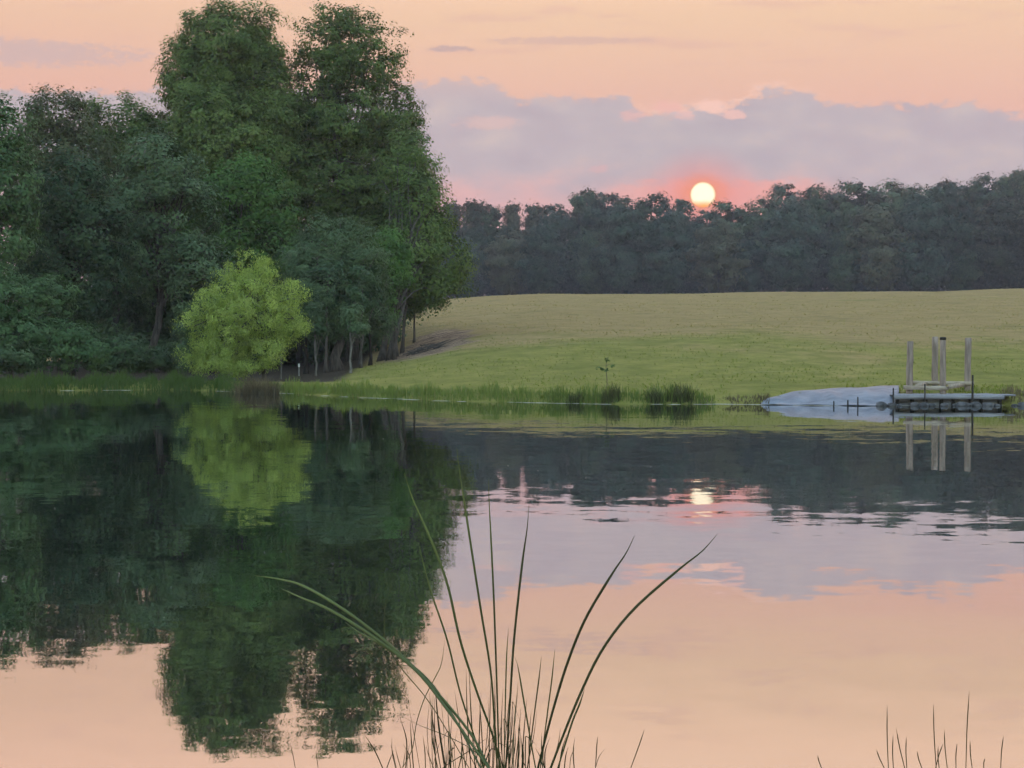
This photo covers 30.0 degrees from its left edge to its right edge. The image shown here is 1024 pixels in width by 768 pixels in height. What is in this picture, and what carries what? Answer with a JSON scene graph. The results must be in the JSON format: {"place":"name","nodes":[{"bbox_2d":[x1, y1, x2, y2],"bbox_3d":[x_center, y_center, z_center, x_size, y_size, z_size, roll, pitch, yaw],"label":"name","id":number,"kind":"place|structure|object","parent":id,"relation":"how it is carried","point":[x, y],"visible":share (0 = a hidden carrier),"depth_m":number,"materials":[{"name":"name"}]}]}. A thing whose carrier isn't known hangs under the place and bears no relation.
{"place":"outdoors","nodes":[
{"label":"outdoors","id":0,"kind":"place"},
{"bbox_2d":[0,390,1023,767],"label":"water","id":1,"kind":"structure","parent":0,"point":[844,588],"depth_m":20.12,"materials":[{"name":"liquid"}]},
{"bbox_2d":[219,388,241,393],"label":"sedge clump","id":2,"kind":"object","parent":1,"relation":"in","point":[228,391],"visible":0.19,"depth_m":95.00,"materials":[{"name":"green plant"}]},
{"bbox_2d":[255,574,489,767],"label":"cattail","id":3,"kind":"object","parent":1,"relation":"in","point":[392,649],"visible":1,"depth_m":3.96,"materials":[{"name":"green plant"}]},
{"bbox_2d":[290,674,603,767],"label":"rush tuft","id":4,"kind":"object","parent":1,"relation":"in","point":[450,753],"visible":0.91,"depth_m":4.29,"materials":[{"name":"green plant"}]},
{"bbox_2d":[403,473,501,767],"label":"cattail","id":5,"kind":"object","parent":1,"relation":"in","point":[454,614],"visible":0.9,"depth_m":4.26,"materials":[{"name":"green plant"}]},
{"bbox_2d":[456,448,508,767],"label":"cattail","id":6,"kind":"object","parent":1,"relation":"in","point":[487,649],"visible":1,"depth_m":4.21,"materials":[{"name":"green plant"}]},
{"bbox_2d":[505,509,535,767],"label":"cattail","id":7,"kind":"object","parent":1,"relation":"in","point":[514,633],"visible":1,"depth_m":4.16,"materials":[{"name":"green plant"}]},
{"bbox_2d":[527,535,634,767],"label":"cattail","id":8,"kind":"object","parent":1,"relation":"in","point":[569,658],"visible":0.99,"depth_m":4.21,"materials":[{"name":"green plant"}]},
{"bbox_2d":[227,391,951,405],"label":"pond scum","id":9,"kind":"object","parent":1,"relation":"on","point":[667,404],"visible":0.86,"depth_m":77.56,"materials":[{"name":"green plant"}]},
{"bbox_2d":[550,536,715,767],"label":"cattail","id":10,"kind":"object","parent":1,"relation":"in","point":[610,638],"visible":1,"depth_m":4.11,"materials":[{"name":"green plant"}]},
{"bbox_2d":[631,732,643,766],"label":"reed","id":11,"kind":"object","parent":1,"relation":"in","point":[637,749],"visible":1,"depth_m":4.32,"materials":[{"name":"plant"}]},
{"bbox_2d":[876,401,886,405],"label":"stone","id":12,"kind":"object","parent":1,"relation":"in","point":[880,403],"visible":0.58,"depth_m":75.64,"materials":[{"name":"grey stone"}]},
{"bbox_2d":[910,402,919,405],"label":"stone","id":13,"kind":"object","parent":1,"relation":"in","point":[914,404],"visible":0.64,"depth_m":75.46,"materials":[{"name":"grey stone"}]},
{"bbox_2d":[924,384,925,401],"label":"stake","id":14,"kind":"object","parent":1,"relation":"in","point":[924,392],"visible":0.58,"depth_m":75.81,"materials":[{"name":"wood"}]},
{"bbox_2d":[876,698,1003,767],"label":"rush tuft","id":15,"kind":"object","parent":1,"relation":"in","point":[934,746],"visible":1,"depth_m":4.21,"materials":[{"name":"plant"}]},
{"bbox_2d":[889,337,1015,405],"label":"dock","id":16,"kind":"object","parent":1,"relation":"in","point":[909,396],"visible":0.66,"depth_m":76.95,"materials":[{"name":"wood"}]},
{"bbox_2d":[957,402,967,405],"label":"stone","id":17,"kind":"object","parent":1,"relation":"in","point":[962,404],"visible":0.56,"depth_m":75.62,"materials":[{"name":"grey stone"}]},
{"bbox_2d":[971,375,973,401],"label":"stake","id":18,"kind":"object","parent":1,"relation":"in","point":[972,395],"visible":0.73,"depth_m":75.99,"materials":[{"name":"wood"}]},
{"bbox_2d":[970,402,981,405],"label":"stone","id":19,"kind":"object","parent":1,"relation":"in","point":[976,403],"visible":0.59,"depth_m":75.69,"materials":[{"name":"grey stone"}]},
{"bbox_2d":[982,402,993,405],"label":"stone","id":20,"kind":"object","parent":1,"relation":"in","point":[987,404],"visible":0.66,"depth_m":75.57,"materials":[{"name":"grey stone"}]},
{"bbox_2d":[0,288,1023,405],"bbox_3d":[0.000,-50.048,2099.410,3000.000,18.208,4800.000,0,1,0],"label":"ground","id":21,"kind":"structure","parent":0,"point":[463,335],"depth_m":117.20,"materials":[{"name":"green plant"}]},
{"bbox_2d":[0,332,50,379],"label":"shrub","id":22,"kind":"object","parent":21,"relation":"on","point":[10,360],"visible":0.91,"depth_m":103.18,"materials":[{"name":"green plant"}]},
{"bbox_2d":[0,89,54,274],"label":"broadleaf tree","id":23,"kind":"object","parent":21,"relation":"on","point":[13,208],"visible":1,"depth_m":112.21,"materials":[{"name":"green plant"}]},
{"bbox_2d":[0,260,84,377],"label":"shrub","id":24,"kind":"object","parent":21,"relation":"on","point":[37,303],"visible":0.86,"depth_m":104.86,"materials":[{"name":"green plant"}]},
{"bbox_2d":[0,82,125,369],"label":"broadleaf tree","id":25,"kind":"object","parent":21,"relation":"on","point":[57,128],"visible":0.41,"depth_m":132.39,"materials":[{"name":"green plant"}]},
{"bbox_2d":[3,135,159,375],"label":"broadleaf tree","id":26,"kind":"object","parent":21,"relation":"on","point":[66,214],"visible":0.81,"depth_m":118.83,"materials":[{"name":"green plant"}]},
{"bbox_2d":[43,317,120,378],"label":"shrub","id":27,"kind":"object","parent":21,"relation":"on","point":[84,348],"visible":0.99,"depth_m":104.21,"materials":[{"name":"green plant"}]},
{"bbox_2d":[52,88,176,345],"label":"broadleaf tree","id":28,"kind":"object","parent":21,"relation":"on","point":[140,119],"visible":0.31,"depth_m":138.45,"materials":[{"name":"green plant"}]},
{"bbox_2d":[84,329,154,380],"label":"shrub","id":29,"kind":"object","parent":21,"relation":"on","point":[135,350],"visible":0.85,"depth_m":105.23,"materials":[{"name":"green plant"}]},
{"bbox_2d":[57,242,249,350],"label":"broadleaf tree","id":30,"kind":"object","parent":21,"relation":"on","point":[140,312],"visible":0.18,"depth_m":144.27,"materials":[{"name":"green plant"}]},
{"bbox_2d":[132,341,180,375],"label":"shrub","id":31,"kind":"object","parent":21,"relation":"on","point":[162,361],"visible":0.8,"depth_m":106.69,"materials":[{"name":"green plant"}]},
{"bbox_2d":[92,123,244,372],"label":"broadleaf tree","id":32,"kind":"object","parent":21,"relation":"on","point":[175,189],"visible":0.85,"depth_m":124.68,"materials":[{"name":"green plant"}]},
{"bbox_2d":[167,320,195,374],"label":"bush","id":33,"kind":"object","parent":21,"relation":"on","point":[182,337],"visible":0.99,"depth_m":103.33,"materials":[{"name":"green plant"}]},
{"bbox_2d":[0,163,410,372],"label":"woods","id":34,"kind":"object","parent":21,"relation":"on","point":[291,356],"visible":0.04,"depth_m":149.77,"materials":[{"name":"green plant"}]},
{"bbox_2d":[139,0,323,353],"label":"broadleaf tree","id":35,"kind":"object","parent":21,"relation":"on","point":[227,102],"visible":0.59,"depth_m":140.04,"materials":[{"name":"green plant"}]},
{"bbox_2d":[169,139,311,371],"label":"broadleaf tree","id":36,"kind":"object","parent":21,"relation":"on","point":[241,186],"visible":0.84,"depth_m":130.31,"materials":[{"name":"green plant"}]},
{"bbox_2d":[168,246,316,380],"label":"lime green tree","id":37,"kind":"object","parent":21,"relation":"on","point":[212,351],"visible":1,"depth_m":103.44,"materials":[{"name":"green plant"}]},
{"bbox_2d":[229,376,283,393],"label":"brush clump","id":38,"kind":"object","parent":21,"relation":"on","point":[253,387],"visible":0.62,"depth_m":93.85,"materials":[{"name":"green plant"}]},
{"bbox_2d":[274,302,308,379],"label":"slender tree","id":39,"kind":"object","parent":21,"relation":"on","point":[282,343],"visible":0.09,"depth_m":106.22,"materials":[{"name":"green plant"}]},
{"bbox_2d":[281,271,314,373],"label":"shaded tree","id":40,"kind":"object","parent":21,"relation":"on","point":[306,370],"visible":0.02,"depth_m":120.95,"materials":[{"name":"green plant"}]},
{"bbox_2d":[299,301,334,376],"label":"slender tree","id":41,"kind":"object","parent":21,"relation":"on","point":[319,328],"visible":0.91,"depth_m":108.32,"materials":[{"name":"green plant"}]},
{"bbox_2d":[260,191,375,365],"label":"broadleaf tree","id":42,"kind":"object","parent":21,"relation":"on","point":[300,351],"visible":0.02,"depth_m":149.63,"materials":[{"name":"green plant"}]},
{"bbox_2d":[299,259,351,372],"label":"shaded tree","id":43,"kind":"object","parent":21,"relation":"on","point":[319,272],"visible":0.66,"depth_m":115.58,"materials":[{"name":"green plant"}]},
{"bbox_2d":[274,209,403,371],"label":"tree","id":44,"kind":"object","parent":21,"relation":"on","point":[317,254],"visible":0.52,"depth_m":117.50,"materials":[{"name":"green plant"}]},
{"bbox_2d":[333,298,374,372],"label":"slender tree","id":45,"kind":"object","parent":21,"relation":"on","point":[352,328],"visible":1,"depth_m":107.41,"materials":[{"name":"green plant"}]},
{"bbox_2d":[0,367,714,403],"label":"reeds","id":46,"kind":"object","parent":21,"relation":"on","point":[173,381],"visible":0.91,"depth_m":91.60,"materials":[{"name":"green plant"}]},
{"bbox_2d":[277,0,445,361],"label":"broadleaf tree","id":47,"kind":"object","parent":21,"relation":"on","point":[340,134],"visible":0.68,"depth_m":143.49,"materials":[{"name":"green plant"}]},
{"bbox_2d":[336,262,391,367],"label":"shaded tree","id":48,"kind":"object","parent":21,"relation":"on","point":[352,292],"visible":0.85,"depth_m":114.84,"materials":[{"name":"green plant"}]},
{"bbox_2d":[362,260,396,365],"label":"shaded tree","id":49,"kind":"object","parent":21,"relation":"on","point":[370,362],"visible":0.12,"depth_m":121.82,"materials":[{"name":"green plant"}]},
{"bbox_2d":[371,226,416,359],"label":"broadleaf tree","id":50,"kind":"object","parent":21,"relation":"on","point":[394,245],"visible":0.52,"depth_m":127.23,"materials":[{"name":"green plant"}]},
{"bbox_2d":[397,297,432,342],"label":"shaded tree","id":51,"kind":"object","parent":21,"relation":"on","point":[409,319],"visible":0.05,"depth_m":145.90,"materials":[{"name":"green plant"}]},
{"bbox_2d":[358,124,479,361],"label":"oak tree","id":52,"kind":"object","parent":21,"relation":"on","point":[428,238],"visible":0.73,"depth_m":135.59,"materials":[{"name":"green plant"}]},
{"bbox_2d":[403,339,455,355],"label":"brush pile","id":53,"kind":"object","parent":21,"relation":"on","point":[431,346],"visible":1,"depth_m":129.04,"materials":[{"name":"grey plant"}]},
{"bbox_2d":[439,196,465,296],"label":"tree","id":54,"kind":"object","parent":21,"relation":"on","point":[457,212],"visible":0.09,"depth_m":593.37,"materials":[{"name":"green plant"}]},
{"bbox_2d":[445,234,487,297],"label":"tree","id":55,"kind":"object","parent":21,"relation":"on","point":[476,279],"visible":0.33,"depth_m":538.74,"materials":[{"name":"green plant"}]},
{"bbox_2d":[457,197,483,293],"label":"tree","id":56,"kind":"object","parent":21,"relation":"on","point":[468,213],"visible":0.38,"depth_m":591.52,"materials":[{"name":"green plant"}]},
{"bbox_2d":[454,198,526,294],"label":"tree","id":57,"kind":"object","parent":21,"relation":"on","point":[485,218],"visible":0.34,"depth_m":589.35,"materials":[{"name":"green plant"}]},
{"bbox_2d":[483,231,530,294],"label":"tree","id":58,"kind":"object","parent":21,"relation":"on","point":[502,257],"visible":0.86,"depth_m":548.93,"materials":[{"name":"green plant"}]},
{"bbox_2d":[499,198,526,237],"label":"tree","id":59,"kind":"object","parent":21,"relation":"on","point":[511,215],"visible":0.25,"depth_m":594.02,"materials":[{"name":"green plant"}]},
{"bbox_2d":[520,199,545,234],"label":"tree","id":60,"kind":"object","parent":21,"relation":"on","point":[532,217],"visible":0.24,"depth_m":598.69,"materials":[{"name":"green plant"}]},
{"bbox_2d":[511,224,567,293],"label":"tree","id":61,"kind":"object","parent":21,"relation":"on","point":[539,272],"visible":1,"depth_m":541.73,"materials":[{"name":"green plant"}]},
{"bbox_2d":[529,203,578,290],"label":"tree","id":62,"kind":"object","parent":21,"relation":"on","point":[552,217],"visible":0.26,"depth_m":595.14,"materials":[{"name":"green plant"}]},
{"bbox_2d":[564,390,585,403],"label":"sedge clump","id":63,"kind":"object","parent":21,"relation":"on","point":[577,396],"visible":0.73,"depth_m":79.09,"materials":[{"name":"green plant"}]},
{"bbox_2d":[548,187,605,293],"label":"tree","id":64,"kind":"object","parent":21,"relation":"on","point":[576,201],"visible":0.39,"depth_m":593.48,"materials":[{"name":"green plant"}]},
{"bbox_2d":[573,231,607,293],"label":"tree","id":65,"kind":"object","parent":21,"relation":"on","point":[589,278],"visible":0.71,"depth_m":550.36,"materials":[{"name":"green plant"}]},
{"bbox_2d":[573,192,621,293],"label":"tree","id":66,"kind":"object","parent":21,"relation":"on","point":[599,212],"visible":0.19,"depth_m":592.09,"materials":[{"name":"green plant"}]},
{"bbox_2d":[595,357,614,377],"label":"sapling","id":67,"kind":"object","parent":21,"relation":"on","point":[603,369],"visible":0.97,"depth_m":81.99,"materials":[{"name":"green plant"}]},
{"bbox_2d":[599,382,620,403],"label":"sedge clump","id":68,"kind":"object","parent":21,"relation":"on","point":[613,393],"visible":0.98,"depth_m":78.31,"materials":[{"name":"green plant"}]},
{"bbox_2d":[587,200,658,293],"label":"tree","id":69,"kind":"object","parent":21,"relation":"on","point":[621,259],"visible":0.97,"depth_m":539.20,"materials":[{"name":"green plant"}]},
{"bbox_2d":[606,195,654,293],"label":"tree","id":70,"kind":"object","parent":21,"relation":"on","point":[628,201],"visible":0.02,"depth_m":592.49,"materials":[{"name":"green plant"}]},
{"bbox_2d":[633,190,673,283],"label":"tree","id":71,"kind":"object","parent":21,"relation":"on","point":[649,208],"visible":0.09,"depth_m":597.09,"materials":[{"name":"green plant"}]},
{"bbox_2d":[644,385,665,403],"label":"sedge clump","id":72,"kind":"object","parent":21,"relation":"on","point":[654,395],"visible":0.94,"depth_m":78.25,"materials":[{"name":"green plant"}]},
{"bbox_2d":[636,212,696,293],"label":"tree","id":73,"kind":"object","parent":21,"relation":"on","point":[668,240],"visible":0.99,"depth_m":536.54,"materials":[{"name":"green plant"}]},
{"bbox_2d":[661,198,700,290],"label":"tree","id":74,"kind":"object","parent":21,"relation":"on","point":[680,206],"visible":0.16,"depth_m":593.83,"materials":[{"name":"green plant"}]},
{"bbox_2d":[663,382,703,403],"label":"sedge clump","id":75,"kind":"object","parent":21,"relation":"on","point":[677,391],"visible":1,"depth_m":78.25,"materials":[{"name":"green plant"}]},
{"bbox_2d":[687,209,724,290],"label":"tree","id":76,"kind":"object","parent":21,"relation":"on","point":[706,217],"visible":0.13,"depth_m":596.08,"materials":[{"name":"green plant"}]},
{"bbox_2d":[682,216,753,292],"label":"tree","id":77,"kind":"object","parent":21,"relation":"on","point":[716,250],"visible":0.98,"depth_m":549.52,"materials":[{"name":"green plant"}]},
{"bbox_2d":[708,196,746,289],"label":"tree","id":78,"kind":"object","parent":21,"relation":"on","point":[732,217],"visible":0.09,"depth_m":601.70,"materials":[{"name":"green plant"}]},
{"bbox_2d":[444,230,1023,298],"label":"woods","id":79,"kind":"object","parent":21,"relation":"on","point":[690,288],"visible":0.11,"depth_m":585.66,"materials":[{"name":"green plant"}]},
{"bbox_2d":[731,237,768,291],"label":"tree","id":80,"kind":"object","parent":21,"relation":"on","point":[754,276],"visible":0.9,"depth_m":550.95,"materials":[{"name":"green plant"}]},
{"bbox_2d":[733,195,781,291],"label":"tree","id":81,"kind":"object","parent":21,"relation":"on","point":[748,219],"visible":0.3,"depth_m":592.78,"materials":[{"name":"green plant"}]},
{"bbox_2d":[763,182,807,290],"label":"tree","id":82,"kind":"object","parent":21,"relation":"on","point":[778,194],"visible":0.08,"depth_m":594.43,"materials":[{"name":"green plant"}]},
{"bbox_2d":[752,197,829,291],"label":"tree","id":83,"kind":"object","parent":21,"relation":"on","point":[786,266],"visible":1,"depth_m":547.67,"materials":[{"name":"green plant"}]},
{"bbox_2d":[798,183,841,291],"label":"tree","id":84,"kind":"object","parent":21,"relation":"on","point":[817,203],"visible":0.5,"depth_m":589.60,"materials":[{"name":"green plant"}]},
{"bbox_2d":[817,188,859,289],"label":"tree","id":85,"kind":"object","parent":21,"relation":"on","point":[834,195],"visible":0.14,"depth_m":592.02,"materials":[{"name":"green plant"}]},
{"bbox_2d":[825,228,865,291],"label":"tree","id":86,"kind":"object","parent":21,"relation":"on","point":[841,275],"visible":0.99,"depth_m":542.44,"materials":[{"name":"green plant"}]},
{"bbox_2d":[828,177,883,290],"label":"tree","id":87,"kind":"object","parent":21,"relation":"on","point":[846,208],"visible":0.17,"depth_m":591.93,"materials":[{"name":"green plant"}]},
{"bbox_2d":[700,383,1023,403],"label":"bank grass","id":88,"kind":"structure","parent":21,"relation":"on","point":[1012,391],"depth_m":78.20,"materials":[{"name":"green plant"}]},
{"bbox_2d":[761,385,898,405],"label":"tarpaulin","id":89,"kind":"object","parent":88,"relation":"on","point":[871,396],"visible":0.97,"depth_m":77.33,"materials":[{"name":"plastic"}]},
{"bbox_2d":[844,201,914,291],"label":"tree","id":90,"kind":"object","parent":21,"relation":"on","point":[878,232],"visible":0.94,"depth_m":538.10,"materials":[{"name":"green plant"}]},
{"bbox_2d":[863,178,914,290],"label":"tree","id":91,"kind":"object","parent":21,"relation":"on","point":[894,199],"visible":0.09,"depth_m":594.62,"materials":[{"name":"green plant"}]},
{"bbox_2d":[894,183,938,289],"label":"tree","id":92,"kind":"object","parent":21,"relation":"on","point":[918,189],"visible":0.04,"depth_m":597.82,"materials":[{"name":"green plant"}]},
{"bbox_2d":[888,189,963,290],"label":"tree","id":93,"kind":"object","parent":21,"relation":"on","point":[925,257],"visible":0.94,"depth_m":535.96,"materials":[{"name":"green plant"}]},
{"bbox_2d":[922,177,978,290],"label":"tree","id":94,"kind":"object","parent":21,"relation":"on","point":[948,191],"visible":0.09,"depth_m":595.50,"materials":[{"name":"green plant"}]},
{"bbox_2d":[934,220,986,290],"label":"tree","id":95,"kind":"object","parent":21,"relation":"on","point":[964,270],"visible":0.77,"depth_m":546.86,"materials":[{"name":"green plant"}]},
{"bbox_2d":[941,185,986,289],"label":"tree","id":96,"kind":"object","parent":21,"relation":"on","point":[967,211],"visible":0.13,"depth_m":599.46,"materials":[{"name":"green plant"}]},
{"bbox_2d":[960,171,1019,288],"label":"tree","id":97,"kind":"object","parent":21,"relation":"on","point":[981,189],"visible":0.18,"depth_m":598.44,"materials":[{"name":"green plant"}]},
{"bbox_2d":[965,190,1023,288],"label":"tree","id":98,"kind":"object","parent":21,"relation":"on","point":[999,248],"visible":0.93,"depth_m":546.04,"materials":[{"name":"green plant"}]},
{"bbox_2d":[982,164,1023,269],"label":"tree","id":99,"kind":"object","parent":21,"relation":"on","point":[1009,189],"visible":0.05,"depth_m":598.60,"materials":[{"name":"green plant"}]},
{"bbox_2d":[1007,171,1023,205],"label":"tree","id":100,"kind":"object","parent":21,"relation":"on","point":[1020,186],"visible":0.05,"depth_m":594.61,"materials":[{"name":"green plant"}]},
{"bbox_2d":[0,0,1023,310],"label":"sky","id":101,"kind":"structure","parent":0,"point":[543,102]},
{"bbox_2d":[690,181,715,207],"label":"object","id":102,"kind":"object","parent":101,"relation":"in","point":[702,194],"visible":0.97,"depth_m":2483.06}
]}

